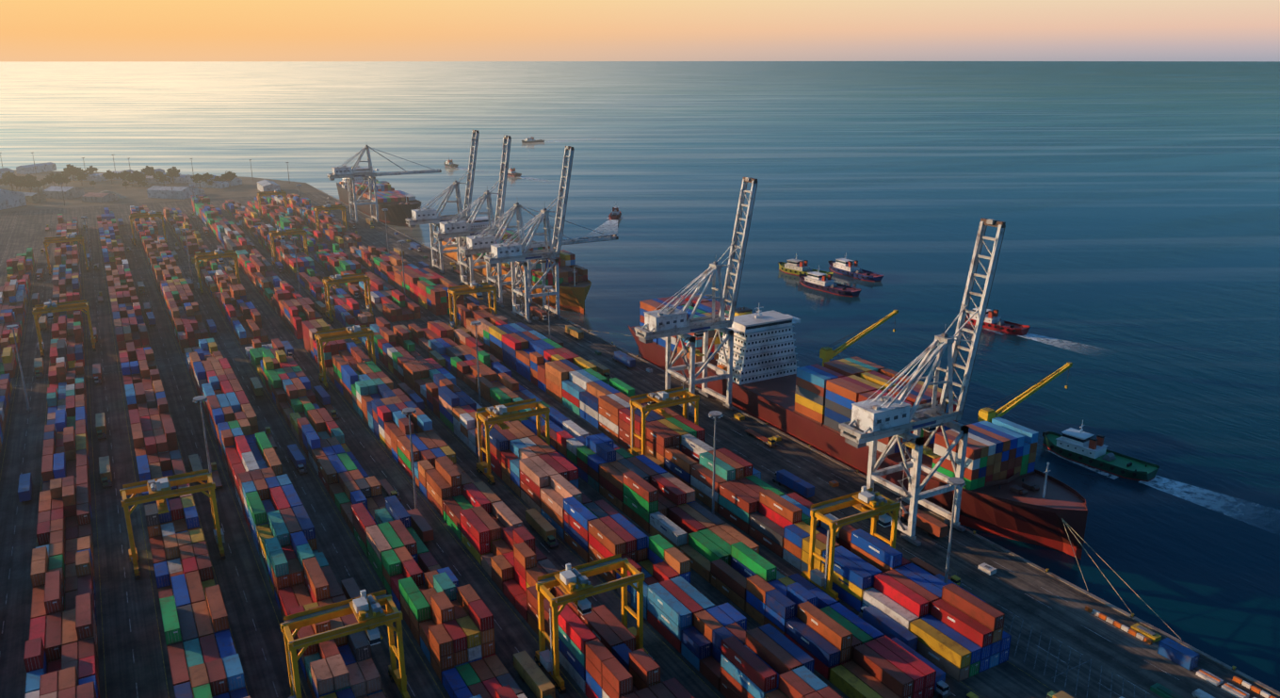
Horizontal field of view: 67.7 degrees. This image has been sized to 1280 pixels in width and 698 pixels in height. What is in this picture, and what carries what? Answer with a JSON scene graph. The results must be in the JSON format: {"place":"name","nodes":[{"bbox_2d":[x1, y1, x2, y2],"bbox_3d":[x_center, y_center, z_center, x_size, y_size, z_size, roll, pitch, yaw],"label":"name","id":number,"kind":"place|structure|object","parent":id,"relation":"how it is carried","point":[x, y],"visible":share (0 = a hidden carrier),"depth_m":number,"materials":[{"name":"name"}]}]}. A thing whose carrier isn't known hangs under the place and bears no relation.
{"place":"outdoors","nodes":[
{"label":"outdoors","id":0,"kind":"place"},
{"bbox_2d":[0,169,319,214],"bbox_3d":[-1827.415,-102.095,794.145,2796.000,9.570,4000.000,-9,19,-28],"label":"ground","id":1,"kind":"structure","parent":0,"point":[136,193],"depth_m":973.22,"materials":[{"name":"concrete"}]},
{"bbox_2d":[1,176,16,191],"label":"tree","id":2,"kind":"object","parent":1,"relation":"on","point":[9,180],"visible":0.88,"depth_m":962.35,"materials":[{"name":"green plant"}]},
{"bbox_2d":[20,174,36,190],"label":"tree","id":3,"kind":"object","parent":1,"relation":"on","point":[28,177],"visible":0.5,"depth_m":975.21,"materials":[{"name":"green plant"}]},
{"bbox_2d":[47,172,67,186],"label":"tree","id":4,"kind":"object","parent":1,"relation":"on","point":[57,178],"visible":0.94,"depth_m":965.14,"materials":[{"name":"green plant"}]},
{"bbox_2d":[63,163,81,180],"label":"tree","id":5,"kind":"object","parent":1,"relation":"on","point":[71,169],"visible":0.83,"depth_m":1046.91,"materials":[{"name":"green plant"}]},
{"bbox_2d":[74,171,87,185],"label":"tree","id":6,"kind":"object","parent":1,"relation":"on","point":[82,175],"visible":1,"depth_m":1013.07,"materials":[{"name":"green plant"}]},
{"bbox_2d":[102,169,119,184],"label":"tree","id":7,"kind":"object","parent":1,"relation":"on","point":[108,174],"visible":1,"depth_m":1018.61,"materials":[{"name":"green plant"}]},
{"bbox_2d":[0,152,290,210],"bbox_3d":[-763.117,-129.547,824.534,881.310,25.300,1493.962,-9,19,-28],"label":"buildings","id":8,"kind":"structure","parent":1,"relation":"on","point":[9,199],"depth_m":921.65,"materials":[{"name":"metal"}]},
{"bbox_2d":[141,165,156,176],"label":"tree","id":9,"kind":"object","parent":1,"relation":"on","point":[149,170],"visible":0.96,"depth_m":1036.56,"materials":[{"name":"green plant"}]},
{"bbox_2d":[164,166,179,182],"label":"tree","id":10,"kind":"object","parent":1,"relation":"on","point":[172,171],"visible":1,"depth_m":1029.73,"materials":[{"name":"green plant"}]},
{"bbox_2d":[190,173,208,188],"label":"tree","id":11,"kind":"object","parent":1,"relation":"on","point":[197,177],"visible":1,"depth_m":985.56,"materials":[{"name":"green plant"}]},
{"bbox_2d":[316,188,1279,696],"bbox_3d":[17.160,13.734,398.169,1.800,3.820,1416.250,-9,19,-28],"label":"quay edge","id":12,"kind":"object","parent":1,"relation":"on","point":[1217,661],"visible":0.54,"depth_m":260.95,"materials":[{"name":"concrete"}]},
{"bbox_2d":[593,330,1181,639],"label":"mooring lines","id":13,"kind":"object","parent":12,"relation":"on","point":[1076,557],"visible":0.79,"depth_m":242.90,"materials":[{"name":"fabric"}]},
{"bbox_2d":[0,61,1279,692],"bbox_3d":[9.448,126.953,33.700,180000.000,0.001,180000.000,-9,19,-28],"label":"sea","id":14,"kind":"structure","parent":0,"point":[1134,206],"depth_m":959.01,"materials":[{"name":"liquid"}]},
{"bbox_2d":[336,164,421,227],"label":"container ship","id":15,"kind":"object","parent":14,"relation":"on","point":[399,205],"visible":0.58,"depth_m":817.29,"materials":[{"name":"paint"}]},
{"bbox_2d":[443,157,458,167],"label":"tug","id":16,"kind":"object","parent":14,"relation":"on","point":[448,163],"visible":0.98,"depth_m":1222.69,"materials":[{"name":"paint"}]},
{"bbox_2d":[507,163,521,177],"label":"tug","id":17,"kind":"object","parent":14,"relation":"on","point":[512,172],"visible":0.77,"depth_m":1126.73,"materials":[{"name":"paint"}]},
{"bbox_2d":[441,214,591,314],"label":"container ship","id":18,"kind":"object","parent":14,"relation":"on","point":[575,283],"visible":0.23,"depth_m":533.85,"materials":[{"name":"paint"}]},
{"bbox_2d":[521,136,544,143],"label":"tug","id":19,"kind":"object","parent":14,"relation":"on","point":[531,139],"visible":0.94,"depth_m":1576.98,"materials":[{"name":"paint"}]},
{"bbox_2d":[583,215,622,241],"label":"boat wake","id":20,"kind":"object","parent":14,"relation":"on","point":[614,221],"visible":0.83,"depth_m":789.81,"materials":[{"name":"white liquid"}]},
{"bbox_2d":[608,205,621,219],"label":"tug","id":21,"kind":"object","parent":14,"relation":"on","point":[615,214],"visible":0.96,"depth_m":827.51,"materials":[{"name":"paint"}]},
{"bbox_2d":[777,253,833,278],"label":"tugboat","id":22,"kind":"object","parent":14,"relation":"on","point":[795,267],"visible":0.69,"depth_m":609.29,"materials":[{"name":"paint"}]},
{"bbox_2d":[798,264,861,296],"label":"tugboat","id":23,"kind":"object","parent":14,"relation":"on","point":[817,281],"visible":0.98,"depth_m":567.90,"materials":[{"name":"paint"}]},
{"bbox_2d":[827,252,883,281],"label":"tugboat","id":24,"kind":"object","parent":14,"relation":"on","point":[845,267],"visible":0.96,"depth_m":606.46,"materials":[{"name":"paint"}]},
{"bbox_2d":[628,293,1087,559],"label":"container ship","id":25,"kind":"object","parent":14,"relation":"on","point":[1009,491],"visible":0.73,"depth_m":315.10,"materials":[{"name":"paint"}]},
{"bbox_2d":[965,307,1029,335],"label":"tugboat","id":26,"kind":"object","parent":14,"relation":"on","point":[993,321],"visible":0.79,"depth_m":485.12,"materials":[{"name":"paint"}]},
{"bbox_2d":[986,328,1104,353],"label":"boat wake","id":27,"kind":"object","parent":14,"relation":"on","point":[1035,337],"visible":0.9,"depth_m":469.56,"materials":[{"name":"white liquid"}]},
{"bbox_2d":[1042,420,1159,482],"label":"tugboat","id":28,"kind":"object","parent":14,"relation":"on","point":[1079,446],"visible":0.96,"depth_m":323.08,"materials":[{"name":"paint"}]},
{"bbox_2d":[1048,450,1279,532],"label":"boat wake","id":29,"kind":"object","parent":14,"relation":"on","point":[1161,481],"visible":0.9,"depth_m":302.79,"materials":[{"name":"white liquid"}]},
{"bbox_2d":[0,191,1279,697],"bbox_3d":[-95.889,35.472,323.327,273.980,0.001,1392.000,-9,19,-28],"label":"yard paving","id":30,"kind":"structure","parent":0,"point":[121,672],"depth_m":270.96,"materials":[{"name":"grey asphalt"}]},
{"bbox_2d":[17,472,32,502],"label":"truck","id":31,"kind":"object","parent":30,"relation":"on","point":[24,488],"visible":1,"depth_m":288.06,"materials":[{"name":"metal"}]},
{"bbox_2d":[31,292,40,306],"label":"truck","id":32,"kind":"object","parent":30,"relation":"on","point":[35,299],"visible":0.88,"depth_m":515.94,"materials":[{"name":"metal"}]},
{"bbox_2d":[33,357,43,378],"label":"yard tractor","id":33,"kind":"object","parent":30,"relation":"on","point":[39,366],"visible":1,"depth_m":401.29,"materials":[{"name":"metal"}]},
{"bbox_2d":[35,268,43,280],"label":"truck","id":34,"kind":"object","parent":30,"relation":"on","point":[40,273],"visible":1,"depth_m":577.39,"materials":[{"name":"metal"}]},
{"bbox_2d":[38,315,47,330],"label":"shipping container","id":35,"kind":"object","parent":30,"relation":"on","point":[42,321],"visible":1,"depth_m":469.43,"materials":[{"name":"metal"}]},
{"bbox_2d":[32,299,96,357],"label":"gantry crane","id":36,"kind":"object","parent":30,"relation":"on","point":[50,308],"visible":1,"depth_m":430.15,"materials":[{"name":"yellow metal"}]},
{"bbox_2d":[43,233,89,275],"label":"gantry crane","id":37,"kind":"object","parent":30,"relation":"on","point":[71,238],"visible":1,"depth_m":593.90,"materials":[{"name":"yellow metal"}]},
{"bbox_2d":[92,363,101,385],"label":"yard tractor","id":38,"kind":"object","parent":30,"relation":"on","point":[97,372],"visible":1,"depth_m":393.06,"materials":[{"name":"metal"}]},
{"bbox_2d":[95,412,106,439],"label":"yard tractor","id":39,"kind":"object","parent":30,"relation":"on","point":[101,425],"visible":1,"depth_m":336.69,"materials":[{"name":"metal"}]},
{"bbox_2d":[98,455,112,488],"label":"truck","id":40,"kind":"object","parent":30,"relation":"on","point":[105,471],"visible":1,"depth_m":299.01,"materials":[{"name":"metal"}]},
{"bbox_2d":[137,281,145,294],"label":"truck","id":41,"kind":"object","parent":30,"relation":"on","point":[141,289],"visible":1,"depth_m":542.71,"materials":[{"name":"metal"}]},
{"bbox_2d":[129,210,167,246],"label":"gantry crane","id":42,"kind":"object","parent":30,"relation":"on","point":[152,214],"visible":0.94,"depth_m":686.17,"materials":[{"name":"yellow metal"}]},
{"bbox_2d":[145,311,155,325],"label":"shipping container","id":43,"kind":"object","parent":30,"relation":"on","point":[151,318],"visible":1,"depth_m":476.80,"materials":[{"name":"metal"}]},
{"bbox_2d":[119,469,225,579],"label":"gantry crane","id":44,"kind":"object","parent":30,"relation":"on","point":[160,490],"visible":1,"depth_m":248.61,"materials":[{"name":"yellow metal"}]},
{"bbox_2d":[188,453,203,471],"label":"truck","id":45,"kind":"object","parent":30,"relation":"on","point":[195,463],"visible":0.62,"depth_m":305.43,"materials":[{"name":"metal"}]},
{"bbox_2d":[206,319,216,334],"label":"yard tractor","id":46,"kind":"object","parent":30,"relation":"on","point":[211,326],"visible":1,"depth_m":463.77,"materials":[{"name":"metal"}]},
{"bbox_2d":[210,462,222,487],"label":"yard tractor","id":47,"kind":"object","parent":30,"relation":"on","point":[216,477],"visible":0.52,"depth_m":302.79,"materials":[{"name":"metal"}]},
{"bbox_2d":[194,247,241,294],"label":"gantry crane","id":48,"kind":"object","parent":30,"relation":"on","point":[220,254],"visible":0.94,"depth_m":545.52,"materials":[{"name":"yellow metal"}]},
{"bbox_2d":[249,376,263,397],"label":"truck","id":49,"kind":"object","parent":30,"relation":"on","point":[256,386],"visible":1,"depth_m":377.28,"materials":[{"name":"metal"}]},
{"bbox_2d":[263,426,276,448],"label":"truck","id":50,"kind":"object","parent":30,"relation":"on","point":[269,436],"visible":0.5,"depth_m":334.17,"materials":[{"name":"metal"}]},
{"bbox_2d":[257,188,287,219],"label":"gantry crane","id":51,"kind":"object","parent":30,"relation":"on","point":[277,192],"visible":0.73,"depth_m":799.70,"materials":[{"name":"yellow metal"}]},
{"bbox_2d":[275,260,284,273],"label":"truck","id":52,"kind":"object","parent":30,"relation":"on","point":[279,265],"visible":1,"depth_m":598.56,"materials":[{"name":"metal"}]},
{"bbox_2d":[280,340,294,358],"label":"yard tractor","id":53,"kind":"object","parent":30,"relation":"on","point":[288,349],"visible":0.71,"depth_m":426.47,"materials":[{"name":"metal"}]},
{"bbox_2d":[268,226,308,263],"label":"gantry crane","id":54,"kind":"object","parent":30,"relation":"on","point":[281,233],"visible":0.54,"depth_m":617.12,"materials":[{"name":"yellow metal"}]},
{"bbox_2d":[286,443,307,474],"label":"truck","id":55,"kind":"object","parent":30,"relation":"on","point":[297,457],"visible":1,"depth_m":309.93,"materials":[{"name":"metal"}]},
{"bbox_2d":[314,301,325,314],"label":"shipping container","id":56,"kind":"object","parent":30,"relation":"on","point":[320,306],"visible":0.92,"depth_m":501.04,"materials":[{"name":"metal"}]},
{"bbox_2d":[313,385,330,405],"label":"yard tractor","id":57,"kind":"object","parent":30,"relation":"on","point":[322,395],"visible":0.88,"depth_m":368.32,"materials":[{"name":"metal"}]},
{"bbox_2d":[313,203,347,231],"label":"gantry crane","id":58,"kind":"object","parent":30,"relation":"on","point":[327,207],"visible":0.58,"depth_m":721.01,"materials":[{"name":"yellow metal"}]},
{"bbox_2d":[324,404,339,419],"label":"yard tractor","id":59,"kind":"object","parent":30,"relation":"on","point":[331,410],"visible":0.92,"depth_m":356.03,"materials":[{"name":"metal"}]},
{"bbox_2d":[314,324,375,389],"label":"gantry crane","id":60,"kind":"object","parent":30,"relation":"on","point":[354,332],"visible":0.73,"depth_m":389.30,"materials":[{"name":"yellow metal"}]},
{"bbox_2d":[280,589,410,697],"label":"gantry crane","id":61,"kind":"object","parent":30,"relation":"on","point":[368,611],"visible":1,"depth_m":191.15,"materials":[{"name":"yellow metal"}]},
{"bbox_2d":[322,273,373,323],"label":"gantry crane","id":62,"kind":"object","parent":30,"relation":"on","point":[336,280],"visible":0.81,"depth_m":486.39,"materials":[{"name":"yellow metal"}]},
{"bbox_2d":[340,577,360,599],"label":"truck","id":63,"kind":"object","parent":30,"relation":"on","point":[350,589],"visible":0.42,"depth_m":233.02,"materials":[{"name":"metal"}]},
{"bbox_2d":[348,285,360,299],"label":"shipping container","id":64,"kind":"object","parent":30,"relation":"on","point":[353,290],"visible":1,"depth_m":534.83,"materials":[{"name":"metal"}]},
{"bbox_2d":[326,145,441,224],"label":"ship-to-shore crane","id":65,"kind":"object","parent":30,"relation":"on","point":[343,171],"visible":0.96,"depth_m":773.58,"materials":[{"name":"metal"}]},
{"bbox_2d":[378,478,401,501],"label":"yard tractor","id":66,"kind":"object","parent":30,"relation":"on","point":[387,487],"visible":0.77,"depth_m":293.68,"materials":[{"name":"metal"}]},
{"bbox_2d":[397,382,415,397],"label":"truck","id":67,"kind":"object","parent":30,"relation":"on","point":[404,388],"visible":0.38,"depth_m":373.92,"materials":[{"name":"metal"}]},
{"bbox_2d":[409,242,421,252],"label":"yard tractor","id":68,"kind":"object","parent":30,"relation":"on","point":[415,246],"visible":0.9,"depth_m":664.49,"materials":[{"name":"metal"}]},
{"bbox_2d":[408,389,424,410],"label":"truck","id":69,"kind":"object","parent":30,"relation":"on","point":[416,399],"visible":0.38,"depth_m":361.48,"materials":[{"name":"metal"}]},
{"bbox_2d":[406,508,434,541],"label":"truck","id":70,"kind":"object","parent":30,"relation":"on","point":[422,527],"visible":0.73,"depth_m":264.69,"materials":[{"name":"metal"}]},
{"bbox_2d":[428,350,445,367],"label":"truck","id":71,"kind":"object","parent":30,"relation":"on","point":[437,357],"visible":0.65,"depth_m":414.28,"materials":[{"name":"metal"}]},
{"bbox_2d":[405,129,479,274],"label":"gantry crane","id":72,"kind":"object","parent":30,"relation":"on","point":[426,216],"visible":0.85,"depth_m":594.65,"materials":[{"name":"metal"}]},
{"bbox_2d":[433,135,511,288],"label":"gantry crane","id":73,"kind":"object","parent":30,"relation":"on","point":[456,228],"visible":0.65,"depth_m":549.41,"materials":[{"name":"metal"}]},
{"bbox_2d":[447,279,497,328],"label":"yard gantry crane","id":74,"kind":"object","parent":30,"relation":"on","point":[474,288],"visible":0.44,"depth_m":465.19,"materials":[{"name":"yellow metal"}]},
{"bbox_2d":[465,295,479,307],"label":"yard tractor","id":75,"kind":"object","parent":30,"relation":"on","point":[469,299],"visible":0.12,"depth_m":512.22,"materials":[{"name":"metal"}]},
{"bbox_2d":[6,184,965,583],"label":"light poles","id":76,"kind":"object","parent":30,"relation":"on","point":[956,482],"visible":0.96,"depth_m":279.67,"materials":[{"name":"metal"}]},
{"bbox_2d":[0,193,1011,697],"bbox_3d":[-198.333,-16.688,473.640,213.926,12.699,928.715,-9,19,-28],"label":"shipping containers","id":77,"kind":"object","parent":30,"relation":"on","point":[795,638],"visible":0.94,"depth_m":263.89,"materials":[{"name":"metal"}]},
{"bbox_2d":[475,398,550,485],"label":"gantry crane","id":78,"kind":"object","parent":30,"relation":"on","point":[500,414],"visible":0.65,"depth_m":302.41,"materials":[{"name":"yellow metal"}]},
{"bbox_2d":[483,145,574,324],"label":"gantry crane","id":79,"kind":"object","parent":30,"relation":"on","point":[510,251],"visible":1,"depth_m":484.46,"materials":[{"name":"metal"}]},
{"bbox_2d":[513,649,555,697],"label":"yard tractor","id":80,"kind":"object","parent":30,"relation":"on","point":[532,675],"visible":1,"depth_m":200.44,"materials":[{"name":"metal"}]},
{"bbox_2d":[459,202,618,307],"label":"ship-to-shore crane","id":81,"kind":"object","parent":30,"relation":"on","point":[479,243],"visible":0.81,"depth_m":514.41,"materials":[{"name":"metal"}]},
{"bbox_2d":[530,306,548,322],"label":"truck","id":82,"kind":"object","parent":30,"relation":"on","point":[541,314],"visible":0.96,"depth_m":489.17,"materials":[{"name":"metal"}]},
{"bbox_2d":[525,507,558,548],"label":"truck","id":83,"kind":"object","parent":30,"relation":"on","point":[541,525],"visible":1,"depth_m":264.69,"materials":[{"name":"metal"}]},
{"bbox_2d":[563,324,583,340],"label":"truck","id":84,"kind":"object","parent":30,"relation":"on","point":[576,333],"visible":1,"depth_m":455.86,"materials":[{"name":"metal"}]},
{"bbox_2d":[534,553,648,694],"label":"gantry crane","id":85,"kind":"object","parent":30,"relation":"on","point":[575,586],"visible":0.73,"depth_m":204.38,"materials":[{"name":"yellow metal"}]},
{"bbox_2d":[587,359,611,379],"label":"truck","id":86,"kind":"object","parent":30,"relation":"on","point":[603,370],"visible":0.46,"depth_m":399.08,"materials":[{"name":"metal"}]},
{"bbox_2d":[0,188,1233,697],"bbox_3d":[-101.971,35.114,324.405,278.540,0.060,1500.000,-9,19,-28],"label":"yard markings","id":87,"kind":"object","parent":30,"relation":"on","point":[527,529],"visible":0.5,"depth_m":260.49,"materials":[{"name":"paint"}]},
{"bbox_2d":[612,350,635,368],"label":"truck","id":88,"kind":"object","parent":30,"relation":"on","point":[626,360],"visible":1,"depth_m":414.28,"materials":[{"name":"metal"}]},
{"bbox_2d":[631,448,664,469],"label":"truck","id":89,"kind":"object","parent":30,"relation":"on","point":[655,460],"visible":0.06,"depth_m":308.49,"materials":[{"name":"metal"}]},
{"bbox_2d":[627,386,699,455],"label":"yard gantry crane","id":90,"kind":"object","parent":30,"relation":"on","point":[656,401],"visible":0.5,"depth_m":313.79,"materials":[{"name":"yellow metal"}]},
{"bbox_2d":[634,177,758,418],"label":"gantry crane","id":91,"kind":"object","parent":30,"relation":"on","point":[668,323],"visible":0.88,"depth_m":356.27,"materials":[{"name":"metal"}]},
{"bbox_2d":[745,428,777,447],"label":"yard tractor","id":92,"kind":"object","parent":30,"relation":"on","point":[770,442],"visible":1,"depth_m":332.13,"materials":[{"name":"metal"}]},
{"bbox_2d":[772,469,814,498],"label":"truck","id":93,"kind":"object","parent":30,"relation":"on","point":[801,487],"visible":1,"depth_m":292.64,"materials":[{"name":"metal"}]},
{"bbox_2d":[325,196,1276,697],"bbox_3d":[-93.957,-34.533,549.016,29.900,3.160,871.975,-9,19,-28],"label":"quay gear","id":94,"kind":"object","parent":30,"relation":"on","point":[1179,655],"visible":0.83,"depth_m":210.99,"materials":[{"name":"metal"}]},
{"bbox_2d":[800,486,900,602],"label":"gantry crane","id":95,"kind":"object","parent":30,"relation":"on","point":[879,505],"visible":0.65,"depth_m":237.76,"materials":[{"name":"yellow metal"}]},
{"bbox_2d":[858,604,917,649],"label":"yard tractor","id":96,"kind":"object","parent":30,"relation":"on","point":[879,620],"visible":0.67,"depth_m":218.42,"materials":[{"name":"metal"}]},
{"bbox_2d":[891,637,952,697],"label":"yard tractor","id":97,"kind":"object","parent":30,"relation":"on","point":[942,688],"visible":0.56,"depth_m":200.44,"materials":[{"name":"metal"}]},
{"bbox_2d":[838,218,1005,547],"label":"gantry crane","id":98,"kind":"object","parent":30,"relation":"on","point":[878,417],"visible":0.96,"depth_m":262.61,"materials":[{"name":"metal"}]},
{"bbox_2d":[898,504,948,537],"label":"yard tractor","id":99,"kind":"object","parent":30,"relation":"on","point":[931,525],"visible":0.83,"depth_m":267.40,"materials":[{"name":"metal"}]},
{"bbox_2d":[909,556,963,586],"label":"yard tractor","id":100,"kind":"object","parent":30,"relation":"on","point":[919,562],"visible":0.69,"depth_m":246.92,"materials":[{"name":"metal"}]},
{"bbox_2d":[934,573,985,601],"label":"shipping container","id":101,"kind":"object","parent":30,"relation":"on","point":[940,576],"depth_m":235.54,"materials":[{"name":"metal"}]},
{"bbox_2d":[1046,690,1073,697],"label":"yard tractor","id":102,"kind":"object","parent":30,"relation":"on","point":[1059,694],"visible":1,"depth_m":193.89,"materials":[{"name":"metal"}]},
{"bbox_2d":[0,0,1279,61],"label":"sky","id":103,"kind":"structure","parent":0,"point":[30,30],"materials":[{"name":"orange"}]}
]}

